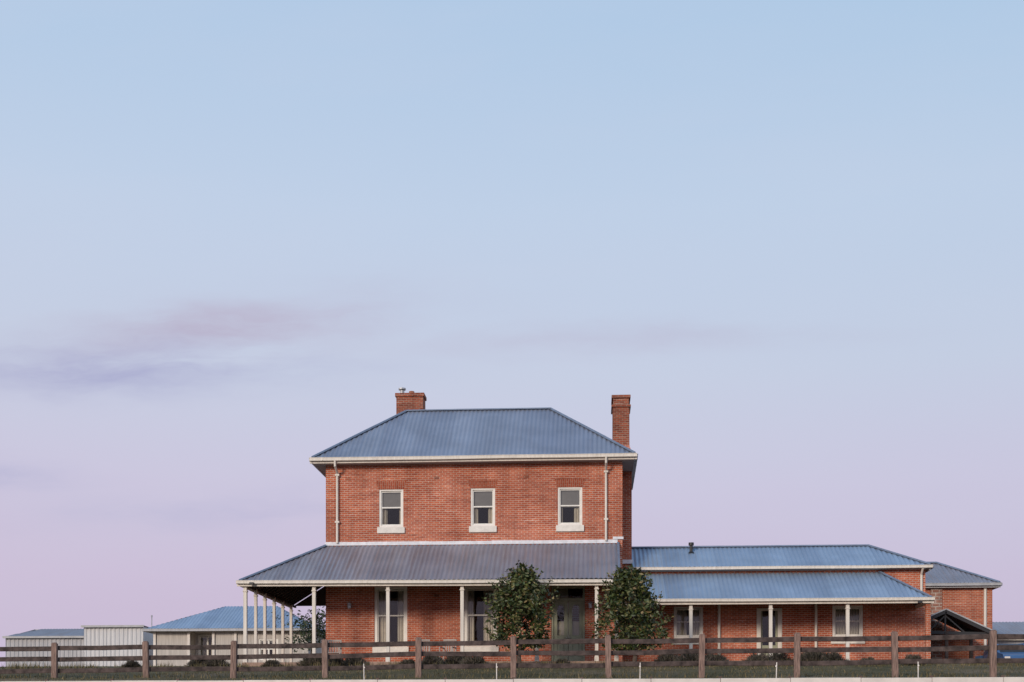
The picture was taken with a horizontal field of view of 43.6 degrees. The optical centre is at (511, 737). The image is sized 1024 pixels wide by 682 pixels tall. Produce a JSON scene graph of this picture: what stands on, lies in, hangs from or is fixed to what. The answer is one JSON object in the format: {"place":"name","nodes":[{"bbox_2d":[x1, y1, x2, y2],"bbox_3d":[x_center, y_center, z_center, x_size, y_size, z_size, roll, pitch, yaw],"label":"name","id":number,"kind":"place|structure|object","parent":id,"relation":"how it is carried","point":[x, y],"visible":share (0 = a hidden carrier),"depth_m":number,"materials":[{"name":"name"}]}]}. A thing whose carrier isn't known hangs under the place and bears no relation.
{"place":"outdoors","nodes":[
{"label":"outdoors","id":0,"kind":"place"},
{"bbox_2d":[252,578,613,605],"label":"verandah ceiling","id":1,"kind":"structure","parent":0,"point":[293,595],"depth_m":58.62,"materials":[{"name":"wood"}]},
{"bbox_2d":[309,453,636,463],"bbox_3d":[-1.674,-11.718,53.657,13.790,0.237,0.178,0,0,4],"label":"gutter front","id":2,"kind":"object","parent":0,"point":[472,458],"visible":1,"depth_m":53.62,"materials":[{"name":"beige paint"}]},
{"bbox_2d":[309,461,325,477],"bbox_3d":[-8.283,-11.717,57.685,0.178,0.234,7.100,0,0,4],"label":"gutter","id":3,"kind":"object","parent":2,"relation":"attached to","point":[319,470],"visible":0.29,"depth_m":55.75,"materials":[{"name":"grey paint"}]},
{"bbox_2d":[632,454,637,489],"bbox_3d":[5.388,-11.718,56.824,0.178,0.235,7.100,0,0,4],"label":"gutter","id":4,"kind":"object","parent":2,"relation":"attached to","point":[634,468],"visible":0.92,"depth_m":55.66,"materials":[{"name":"grey paint"}]},
{"bbox_2d":[0,657,1023,680],"bbox_3d":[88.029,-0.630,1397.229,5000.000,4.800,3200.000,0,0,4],"label":"ground","id":5,"kind":"structure","parent":0,"point":[690,670],"depth_m":44.90,"materials":[{"name":"plant"}]},
{"bbox_2d":[2,629,83,666],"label":"steel shed","id":6,"kind":"structure","parent":5,"relation":"on","point":[48,637],"depth_m":75.93,"materials":[{"name":"metal"}]},
{"bbox_2d":[81,625,152,665],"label":"corrugated shed","id":7,"kind":"structure","parent":5,"relation":"on","point":[98,635],"depth_m":74.62,"materials":[{"name":"metal"}]},
{"bbox_2d":[121,661,141,667],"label":"lavender bush","id":8,"kind":"object","parent":5,"relation":"on","point":[131,664],"visible":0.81,"depth_m":50.52,"materials":[{"name":"green plant"}]},
{"bbox_2d":[185,654,218,666],"bbox_3d":[-12.454,-3.084,51.116,1.716,0.577,1.284,0,0,33],"label":"lavender bush","id":9,"kind":"object","parent":5,"relation":"on","point":[192,662],"visible":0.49,"depth_m":50.79,"materials":[{"name":"green plant"}]},
{"bbox_2d":[197,660,229,666],"bbox_3d":[-11.757,-3.010,50.853,1.459,0.477,1.035,0,0,-2],"label":"lavender bush","id":10,"kind":"object","parent":5,"relation":"on","point":[207,663],"visible":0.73,"depth_m":50.59,"materials":[{"name":"green plant"}]},
{"bbox_2d":[142,606,325,665],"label":"cream cottage","id":11,"kind":"structure","parent":5,"relation":"on","point":[221,626],"depth_m":71.72,"materials":[{"name":"white paint"}]},
{"bbox_2d":[198,635,211,654],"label":"door frame","id":12,"kind":"structure","parent":11,"relation":"in","point":[199,638],"depth_m":72.70,"materials":[{"name":"white paint"}]},
{"bbox_2d":[259,639,277,659],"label":"window frame","id":13,"kind":"structure","parent":11,"relation":"in","point":[260,640],"depth_m":71.45,"materials":[{"name":"white paint"}]},
{"bbox_2d":[260,659,283,666],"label":"lavender bush","id":14,"kind":"object","parent":5,"relation":"on","point":[268,663],"visible":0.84,"depth_m":50.29,"materials":[{"name":"green plant"}]},
{"bbox_2d":[267,606,325,652],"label":"background tree","id":15,"kind":"object","parent":5,"relation":"on","point":[308,635],"visible":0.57,"depth_m":66.55,"materials":[{"name":"green plant"}]},
{"bbox_2d":[295,658,321,665],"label":"lavender bush","id":16,"kind":"object","parent":5,"relation":"on","point":[308,660],"visible":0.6,"depth_m":50.31,"materials":[{"name":"green plant"}]},
{"bbox_2d":[328,659,347,665],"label":"lavender bush","id":17,"kind":"object","parent":5,"relation":"on","point":[334,661],"visible":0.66,"depth_m":50.12,"materials":[{"name":"green plant"}]},
{"bbox_2d":[340,658,369,665],"bbox_3d":[-6.236,-3.054,50.482,1.216,0.547,1.626,0,0,21],"label":"lavender bush","id":18,"kind":"object","parent":5,"relation":"on","point":[348,661],"visible":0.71,"depth_m":50.18,"materials":[{"name":"green plant"}]},
{"bbox_2d":[399,659,414,663],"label":"lavender bush","id":19,"kind":"object","parent":5,"relation":"on","point":[409,661],"visible":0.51,"depth_m":50.06,"materials":[{"name":"green plant"}]},
{"bbox_2d":[242,661,617,665],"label":"verandah floor","id":20,"kind":"structure","parent":5,"relation":"on","point":[256,663],"depth_m":51.54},
{"bbox_2d":[328,640,341,653],"bbox_3d":[-7.311,-3.549,52.599,0.580,0.981,0.619,0,0,-2],"label":"garden chair","id":21,"kind":"object","parent":20,"relation":"on","point":[339,648],"visible":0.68,"depth_m":52.84,"materials":[{"name":"wood"}]},
{"bbox_2d":[422,639,429,650],"bbox_3d":[-3.626,-3.549,52.266,0.580,0.981,0.620,0,0,-5],"label":"garden chair","id":22,"kind":"object","parent":20,"relation":"on","point":[426,646],"visible":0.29,"depth_m":52.52,"materials":[{"name":"wood"}]},
{"bbox_2d":[243,585,618,661],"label":"verandah posts","id":23,"kind":"object","parent":20,"relation":"on","point":[255,595],"visible":0.6,"depth_m":52.01,"materials":[{"name":"wood"}]},
{"bbox_2d":[248,586,295,607],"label":"verandah side beam","id":24,"kind":"structure","parent":23,"relation":"on","point":[269,595],"depth_m":56.15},
{"bbox_2d":[239,584,289,607],"bbox_3d":[-10.830,-6.257,56.392,0.178,0.235,9.000,0,0,4],"label":"verandah gutter side","id":25,"kind":"object","parent":24,"relation":"attached to","point":[279,602],"visible":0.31,"depth_m":56.45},
{"bbox_2d":[244,543,617,579],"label":"verandah roof front","id":26,"kind":"structure","parent":23,"relation":"on","point":[478,561],"depth_m":52.75,"materials":[{"name":"metal"}]},
{"bbox_2d":[239,544,326,579],"bbox_3d":[-9.500,-7.301,53.253,0.203,1.905,4.167,0,0,49],"label":"verandah hip cap","id":27,"kind":"object","parent":26,"relation":"on","point":[280,563],"visible":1,"depth_m":53.16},
{"bbox_2d":[236,579,617,585],"bbox_3d":[-3.442,-6.222,51.364,15.471,0.304,0.178,0,0,4],"label":"verandah gutter front","id":28,"kind":"object","parent":26,"relation":"attached to","point":[560,582],"visible":0.9,"depth_m":51.41,"materials":[{"name":"metal"}]},
{"bbox_2d":[617,542,619,566],"bbox_3d":[4.372,-7.305,52.379,0.100,1.872,2.927,0,0,4],"label":"verandah barge","id":29,"kind":"object","parent":26,"relation":"attached to","point":[618,550],"visible":0.64,"depth_m":52.80},
{"bbox_2d":[439,639,456,659],"bbox_3d":[-2.616,-3.549,52.202,0.580,0.981,0.620,0,0,15],"label":"garden chair","id":30,"kind":"object","parent":20,"relation":"on","point":[451,648],"visible":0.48,"depth_m":52.42,"materials":[{"name":"wood"}]},
{"bbox_2d":[422,656,442,664],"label":"lavender bush","id":31,"kind":"object","parent":5,"relation":"on","point":[430,659],"visible":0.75,"depth_m":49.97,"materials":[{"name":"green plant"}]},
{"bbox_2d":[441,656,466,663],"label":"lavender bush","id":32,"kind":"object","parent":5,"relation":"on","point":[454,659],"visible":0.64,"depth_m":50.02,"materials":[{"name":"green plant"}]},
{"bbox_2d":[456,656,488,663],"bbox_3d":[-1.507,-3.018,49.867,1.626,0.547,1.216,0,0,5],"label":"lavender bush","id":33,"kind":"object","parent":5,"relation":"on","point":[474,660],"visible":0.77,"depth_m":49.70,"materials":[{"name":"green plant"}]},
{"bbox_2d":[326,461,621,661],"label":"walls","id":34,"kind":"structure","parent":5,"relation":"on","point":[439,509],"depth_m":54.28,"materials":[{"name":"red brick"}]},
{"bbox_2d":[372,647,408,652],"bbox_3d":[-5.154,-3.740,54.417,1.550,0.260,0.150,0,0,4],"label":"window sill","id":35,"kind":"structure","parent":34,"relation":"attached to","point":[392,649],"depth_m":54.34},
{"bbox_2d":[375,587,406,646],"bbox_3d":[-5.146,-5.150,54.532,1.410,2.540,0.140,0,0,4],"label":"window frame","id":36,"kind":"object","parent":34,"relation":"on","point":[377,590],"visible":0.63,"depth_m":54.50,"materials":[{"name":"white paint"}]},
{"bbox_2d":[379,489,402,526],"bbox_3d":[-5.131,-9.765,54.531,1.040,1.610,0.140,0,0,4],"label":"window frame","id":37,"kind":"object","parent":34,"relation":"on","point":[381,507],"visible":1,"depth_m":54.49,"materials":[{"name":"white paint"}]},
{"bbox_2d":[382,491,400,506],"bbox_3d":[-5.128,-10.168,54.585,0.870,0.805,0.001,0,0,4],"label":"window blind","id":38,"kind":"object","parent":37,"relation":"attached to","point":[391,499],"depth_m":54.59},
{"bbox_2d":[377,527,404,533],"bbox_3d":[-5.139,-8.820,54.416,1.180,0.260,0.150,0,0,4],"label":"window sill","id":39,"kind":"structure","parent":34,"relation":"attached to","point":[382,530],"depth_m":54.34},
{"bbox_2d":[379,591,403,641],"bbox_3d":[-5.138,-5.150,54.661,1.410,2.540,0.060,0,0,4],"label":"window curtain","id":40,"kind":"object","parent":34,"relation":"hanging from","point":[382,620],"depth_m":54.66,"materials":[{"name":"fabric"}]},
{"bbox_2d":[382,509,400,524],"bbox_3d":[-5.123,-9.765,54.660,1.040,1.610,0.060,0,0,4],"label":"window curtain","id":41,"kind":"object","parent":34,"relation":"hanging from","point":[384,516],"depth_m":54.67,"materials":[{"name":"fabric"}]},
{"bbox_2d":[387,509,398,523],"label":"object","id":42,"kind":"object","parent":34,"relation":"attached to","point":[392,516],"visible":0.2,"depth_m":55.74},
{"bbox_2d":[390,591,397,641],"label":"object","id":43,"kind":"object","parent":34,"relation":"attached to","point":[393,619],"visible":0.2,"depth_m":55.73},
{"bbox_2d":[346,475,528,596],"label":"wall vents","id":44,"kind":"object","parent":34,"relation":"attached to","point":[435,477],"depth_m":54.31,"materials":[{"name":"brick"}]},
{"bbox_2d":[334,457,607,542],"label":"downpipes","id":45,"kind":"object","parent":34,"relation":"attached to","point":[337,475],"visible":1,"depth_m":53.95,"materials":[{"name":"metal"}]},
{"bbox_2d":[315,459,633,474],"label":"eave soffit","id":46,"kind":"structure","parent":34,"relation":"on","point":[627,464],"depth_m":54.02,"materials":[{"name":"wood"}]},
{"bbox_2d":[325,537,632,563],"bbox_3d":[-1.220,-8.015,57.215,13.150,0.870,6.150,0,0,4],"label":"wall flashing","id":47,"kind":"object","parent":34,"relation":"attached to","point":[614,540],"depth_m":54.20,"materials":[{"name":"metal"}]},
{"bbox_2d":[474,589,483,640],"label":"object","id":48,"kind":"object","parent":34,"relation":"attached to","point":[478,620],"visible":0.2,"depth_m":55.50,"materials":[{"name":"glass"}]},
{"bbox_2d":[467,589,492,640],"bbox_3d":[-1.316,-5.150,54.420,1.410,2.540,0.060,0,0,4],"label":"window curtain","id":49,"kind":"object","parent":34,"relation":"hanging from","point":[471,618],"depth_m":54.43,"materials":[{"name":"fabric"}]},
{"bbox_2d":[464,586,496,645],"bbox_3d":[-1.324,-5.150,54.291,1.410,2.540,0.140,0,0,4],"label":"window frame","id":50,"kind":"object","parent":34,"relation":"on","point":[477,588],"visible":0.58,"depth_m":54.26,"materials":[{"name":"white paint"}]},
{"bbox_2d":[376,478,585,488],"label":"window head bricks","id":51,"kind":"object","parent":34,"relation":"attached to","point":[567,482],"depth_m":54.17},
{"bbox_2d":[464,646,498,651],"bbox_3d":[-1.331,-3.740,54.176,1.550,0.260,0.150,0,0,4],"label":"window sill","id":52,"kind":"structure","parent":34,"relation":"attached to","point":[481,649],"depth_m":54.10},
{"bbox_2d":[471,488,494,525],"bbox_3d":[-1.224,-9.765,54.284,1.040,1.610,0.140,0,0,4],"label":"window frame","id":53,"kind":"object","parent":34,"relation":"on","point":[473,490],"visible":1,"depth_m":54.24,"materials":[{"name":"white paint"}]},
{"bbox_2d":[474,490,491,505],"bbox_3d":[-1.221,-10.192,54.339,0.870,0.757,0.001,0,0,4],"label":"window blind","id":54,"kind":"object","parent":53,"relation":"attached to","point":[482,498],"depth_m":54.34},
{"bbox_2d":[469,526,496,532],"bbox_3d":[-1.231,-8.820,54.170,1.180,0.260,0.150,0,0,4],"label":"window sill","id":55,"kind":"structure","parent":34,"relation":"attached to","point":[478,529],"depth_m":54.10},
{"bbox_2d":[478,508,487,523],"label":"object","id":56,"kind":"object","parent":34,"relation":"attached to","point":[482,515],"visible":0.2,"depth_m":55.49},
{"bbox_2d":[474,508,491,523],"bbox_3d":[-1.216,-9.765,54.414,1.040,1.610,0.060,0,0,4],"label":"window curtain","id":57,"kind":"object","parent":34,"relation":"hanging from","point":[476,515],"depth_m":54.43,"materials":[{"name":"fabric"}]},
{"bbox_2d":[395,392,630,444],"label":"chimneys","id":58,"kind":"object","parent":34,"relation":"on","point":[620,408],"visible":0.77,"depth_m":56.13,"materials":[{"name":"brick"}]},
{"bbox_2d":[399,387,405,392],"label":"chimney pots","id":59,"kind":"object","parent":58,"relation":"on","point":[401,389],"visible":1,"depth_m":58.65,"materials":[{"name":"metal"}]},
{"bbox_2d":[554,589,578,634],"bbox_3d":[2.384,-4.730,54.217,1.240,3.200,0.001,0,0,4],"label":"door curtain","id":60,"kind":"object","parent":34,"relation":"hanging from","point":[563,593],"depth_m":54.23,"materials":[{"name":"fabric"}]},
{"bbox_2d":[551,586,584,660],"bbox_3d":[2.375,-4.745,54.073,1.420,3.310,0.170,0,0,4],"label":"front door","id":61,"kind":"structure","parent":34,"relation":"attached to","point":[567,604],"depth_m":54.05,"materials":[{"name":"green paint"}]},
{"bbox_2d":[563,508,573,522],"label":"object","id":62,"kind":"object","parent":34,"relation":"attached to","point":[568,515],"visible":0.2,"depth_m":55.26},
{"bbox_2d":[558,487,581,524],"bbox_3d":[2.454,-9.765,54.053,1.040,1.610,0.140,0,0,4],"label":"window frame","id":63,"kind":"object","parent":34,"relation":"on","point":[579,505],"visible":1,"depth_m":54.01,"materials":[{"name":"white paint"}]},
{"bbox_2d":[560,489,578,507],"bbox_3d":[2.457,-10.151,54.108,0.870,0.837,0.001,0,0,4],"label":"window blind","id":64,"kind":"object","parent":63,"relation":"attached to","point":[569,497],"depth_m":54.11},
{"bbox_2d":[556,525,583,531],"bbox_3d":[2.446,-8.820,53.938,1.180,0.260,0.150,0,0,4],"label":"window sill","id":65,"kind":"structure","parent":34,"relation":"attached to","point":[569,528],"depth_m":53.87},
{"bbox_2d":[561,507,578,522],"bbox_3d":[2.462,-9.765,54.182,1.040,1.610,0.060,0,0,4],"label":"window curtain","id":66,"kind":"object","parent":34,"relation":"hanging from","point":[576,514],"depth_m":54.18,"materials":[{"name":"fabric"}]},
{"bbox_2d":[0,630,1023,677],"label":"post and rail fence","id":67,"kind":"object","parent":5,"relation":"on","point":[993,647],"visible":1,"depth_m":42.04,"materials":[{"name":"wood"}]},
{"bbox_2d":[0,675,1023,681],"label":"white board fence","id":68,"kind":"object","parent":5,"relation":"on","point":[1002,678],"visible":1,"depth_m":35.75,"materials":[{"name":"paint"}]},
{"bbox_2d":[482,560,559,662],"bbox_3d":[0.344,-4.775,49.542,3.020,4.306,3.181,0,0,4],"label":"evergreen tree","id":69,"kind":"object","parent":5,"relation":"on","point":[525,588],"visible":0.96,"depth_m":49.12,"materials":[{"name":"green plant"}]},
{"bbox_2d":[556,658,570,662],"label":"lavender bush","id":70,"kind":"object","parent":5,"relation":"on","point":[564,660],"visible":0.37,"depth_m":49.75,"materials":[{"name":"green plant"}]},
{"bbox_2d":[622,445,631,568],"bbox_3d":[5.045,-7.880,56.695,0.460,9.900,1.800,0,0,4],"label":"chimney breast","id":71,"kind":"object","parent":5,"relation":"on","point":[627,515],"visible":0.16,"depth_m":55.80,"materials":[{"name":"red brick"}]},
{"bbox_2d":[584,563,674,661],"bbox_3d":[4.612,-4.651,49.358,3.296,4.078,3.168,0,0,-20],"label":"evergreen tree","id":72,"kind":"object","parent":5,"relation":"on","point":[632,600],"visible":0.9,"depth_m":48.83,"materials":[{"name":"green plant"}]},
{"bbox_2d":[651,654,678,661],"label":"lavender bush","id":73,"kind":"object","parent":5,"relation":"on","point":[670,657],"visible":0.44,"depth_m":49.30,"materials":[{"name":"green plant"}]},
{"bbox_2d":[674,654,709,660],"bbox_3d":[6.899,-3.081,49.327,1.487,0.668,1.987,0,0,42],"label":"lavender bush","id":74,"kind":"object","parent":5,"relation":"on","point":[689,657],"visible":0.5,"depth_m":49.02,"materials":[{"name":"green plant"}]},
{"bbox_2d":[705,654,731,660],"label":"lavender bush","id":75,"kind":"object","parent":5,"relation":"on","point":[714,657],"visible":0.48,"depth_m":49.69,"materials":[{"name":"green plant"}]},
{"bbox_2d":[741,653,775,660],"bbox_3d":[9.460,-3.026,49.282,1.581,0.552,1.198,0,0,-10],"label":"lavender bush","id":76,"kind":"object","parent":5,"relation":"on","point":[760,657],"visible":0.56,"depth_m":49.06,"materials":[{"name":"green plant"}]},
{"bbox_2d":[688,604,849,659],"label":"wing posts","id":77,"kind":"object","parent":5,"relation":"on","point":[847,622],"visible":0.48,"depth_m":52.76,"materials":[{"name":"wood"}]},
{"bbox_2d":[622,570,924,661],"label":"wing walls","id":78,"kind":"structure","parent":5,"relation":"on","point":[879,619],"depth_m":55.01,"materials":[{"name":"brick"}]},
{"bbox_2d":[673,643,698,644],"bbox_3d":[7.623,-4.160,55.315,1.400,0.260,0.150,0,0,4],"label":"window sill","id":79,"kind":"structure","parent":78,"relation":"attached to","point":[685,643],"depth_m":55.28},
{"bbox_2d":[677,610,698,634],"bbox_3d":[7.639,-4.990,55.560,1.260,1.380,0.060,0,0,4],"label":"window curtain wing","id":80,"kind":"structure","parent":78,"relation":"attached to","point":[681,627],"depth_m":55.56,"materials":[{"name":"fabric"}]},
{"bbox_2d":[687,610,688,634],"bbox_3d":[7.706,-4.940,56.627,2.060,1.880,0.001,0,0,4],"label":"room behind wing","id":81,"kind":"object","parent":78,"relation":"attached to","point":[687,623],"depth_m":56.62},
{"bbox_2d":[674,606,702,637],"bbox_3d":[7.630,-4.990,55.430,1.260,1.380,0.140,0,0,4],"label":"window frame","id":82,"kind":"structure","parent":78,"relation":"attached to","point":[700,609],"depth_m":55.38,"materials":[{"name":"white paint"}]},
{"bbox_2d":[689,542,693,552],"bbox_3d":[7.925,-8.330,56.614,0.266,0.600,0.280,0,0,4],"label":"roof vent","id":83,"kind":"object","parent":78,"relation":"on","point":[691,544],"visible":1,"depth_m":56.55,"materials":[{"name":"black metal"}]},
{"bbox_2d":[762,611,774,644],"bbox_3d":[11.153,-4.435,56.310,1.600,2.690,0.001,0,0,4],"label":"wing room","id":84,"kind":"object","parent":78,"relation":"attached to","point":[765,623],"visible":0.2,"depth_m":56.31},
{"bbox_2d":[761,611,776,655],"bbox_3d":[11.086,-4.285,55.252,0.720,2.390,0.040,0,0,4],"label":"wing door","id":85,"kind":"structure","parent":78,"relation":"attached to","point":[767,646],"depth_m":55.22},
{"bbox_2d":[757,608,781,654],"bbox_3d":[11.080,-4.335,55.157,1.080,2.490,0.150,0,0,4],"label":"wing door frame","id":86,"kind":"object","parent":78,"relation":"attached to","point":[779,623],"visible":0.56,"depth_m":55.11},
{"bbox_2d":[619,572,928,598],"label":"wing verandah roof","id":87,"kind":"structure","parent":78,"relation":"on","point":[779,585],"depth_m":53.80,"materials":[{"name":"metal"}]},
{"bbox_2d":[654,597,934,604],"bbox_3d":[10.837,-5.618,52.569,12.800,0.236,0.178,0,0,4],"label":"gutter","id":88,"kind":"object","parent":87,"relation":"attached to","point":[793,601],"visible":0.87,"depth_m":52.51,"materials":[{"name":"metal"}]},
{"bbox_2d":[878,571,931,596],"bbox_3d":[16.426,-6.435,53.498,0.180,1.442,2.939,0,0,-29],"label":"wing verandah hip","id":89,"kind":"object","parent":87,"relation":"on","point":[910,586],"visible":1,"depth_m":53.34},
{"bbox_2d":[632,546,928,570],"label":"wing roof","id":90,"kind":"structure","parent":78,"relation":"on","point":[759,556],"depth_m":55.85,"materials":[{"name":"metal"}]},
{"bbox_2d":[632,544,931,564],"bbox_3d":[11.584,-7.958,56.984,12.855,1.240,4.546,0,0,4],"label":"wing capping","id":91,"kind":"object","parent":90,"relation":"on","point":[848,545],"visible":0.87,"depth_m":56.91,"materials":[{"name":"metal"}]},
{"bbox_2d":[634,565,932,569],"bbox_3d":[11.463,-7.276,54.711,12.800,0.136,0.133,0,0,4],"label":"wing gutter","id":92,"kind":"object","parent":90,"relation":"attached to","point":[791,567],"visible":0.95,"depth_m":54.63,"materials":[{"name":"metal"}]},
{"bbox_2d":[637,568,929,571],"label":"wing soffit","id":93,"kind":"structure","parent":78,"relation":"attached to","point":[925,569],"depth_m":55.01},
{"bbox_2d":[718,568,923,648],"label":"wing downpipes","id":94,"kind":"object","parent":78,"relation":"attached to","point":[719,608],"visible":0.57,"depth_m":54.85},
{"bbox_2d":[836,609,858,633],"bbox_3d":[14.415,-4.990,55.133,1.300,1.380,0.060,0,0,4],"label":"window curtain wing","id":95,"kind":"structure","parent":78,"relation":"attached to","point":[840,626],"depth_m":55.13,"materials":[{"name":"fabric"}]},
{"bbox_2d":[832,605,862,636],"bbox_3d":[14.407,-4.990,55.003,1.300,1.380,0.140,0,0,4],"label":"window frame","id":96,"kind":"structure","parent":78,"relation":"attached to","point":[860,620],"depth_m":54.96,"materials":[{"name":"white paint"}]},
{"bbox_2d":[831,641,864,643],"bbox_3d":[14.400,-4.160,54.888,1.440,0.260,0.150,0,0,4],"label":"window sill","id":97,"kind":"structure","parent":78,"relation":"attached to","point":[851,642],"depth_m":54.81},
{"bbox_2d":[769,653,791,660],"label":"lavender bush","id":98,"kind":"object","parent":5,"relation":"on","point":[779,656],"visible":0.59,"depth_m":49.27,"materials":[{"name":"green plant"}]},
{"bbox_2d":[793,652,831,660],"bbox_3d":[11.690,-3.108,49.401,2.006,0.656,1.424,0,0,-20],"label":"lavender bush","id":99,"kind":"object","parent":5,"relation":"on","point":[812,656],"visible":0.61,"depth_m":49.16,"materials":[{"name":"green plant"}]},
{"bbox_2d":[823,652,846,660],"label":"lavender bush","id":100,"kind":"object","parent":5,"relation":"on","point":[833,656],"visible":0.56,"depth_m":49.24,"materials":[{"name":"green plant"}]},
{"bbox_2d":[860,657,874,659],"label":"lavender bush","id":101,"kind":"object","parent":5,"relation":"on","point":[868,658],"visible":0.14,"depth_m":49.22,"materials":[{"name":"green plant"}]},
{"bbox_2d":[899,654,924,664],"bbox_3d":[15.349,-2.981,48.770,1.065,0.490,1.406,0,0,30],"label":"lavender bush","id":102,"kind":"object","parent":5,"relation":"on","point":[912,656],"visible":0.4,"depth_m":48.56,"materials":[{"name":"green plant"}]},
{"bbox_2d":[931,608,992,658],"bbox_3d":[20.738,-4.519,61.981,4.225,3.177,3.275,0,0,4],"label":"carport","id":103,"kind":"object","parent":5,"relation":"on","point":[957,621],"visible":0.41,"depth_m":60.48,"materials":[{"name":"metal"}]},
{"bbox_2d":[925,562,1001,658],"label":"brick outbuilding","id":104,"kind":"structure","parent":5,"relation":"on","point":[965,593],"depth_m":63.70,"materials":[{"name":"brick"}]},
{"bbox_2d":[975,643,1023,657],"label":"parked car","id":105,"kind":"object","parent":5,"relation":"on","point":[1010,653],"visible":0.18,"depth_m":59.97,"materials":[{"name":"blue paint"}]},
{"bbox_2d":[992,622,1023,643],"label":"grey shed","id":106,"kind":"structure","parent":5,"relation":"on","point":[1008,627],"depth_m":72.17,"materials":[{"name":"metal"}]},
{"bbox_2d":[0,0,1023,666],"label":"sky","id":107,"kind":"structure","parent":0,"point":[232,232],"materials":[{"name":"blue"}]},
{"bbox_2d":[916,600,931,608],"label":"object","id":108,"kind":"object","parent":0,"point":[920,605],"visible":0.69,"depth_m":53.89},
{"bbox_2d":[925,603,930,658],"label":"wing corner pier","id":109,"kind":"structure","parent":0,"point":[928,623],"depth_m":52.33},
{"bbox_3d":[-1.336,-13.245,59.026,13.590,2.838,3.572,0,0,4],"label":"roof back","id":110,"kind":"object","parent":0,"visible":0},
{"bbox_2d":[311,407,635,456],"bbox_3d":[-1.449,-13.280,57.254,13.756,2.907,7.267,0,0,4],"label":"roof capping","id":111,"kind":"object","parent":110,"relation":"attached to","point":[479,409],"visible":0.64,"depth_m":56.55,"materials":[{"name":"metal"}]},
{"bbox_2d":[316,409,631,456],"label":"roof front","id":112,"kind":"structure","parent":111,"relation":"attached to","point":[471,432],"depth_m":55.13,"materials":[{"name":"metal"}]}
]}

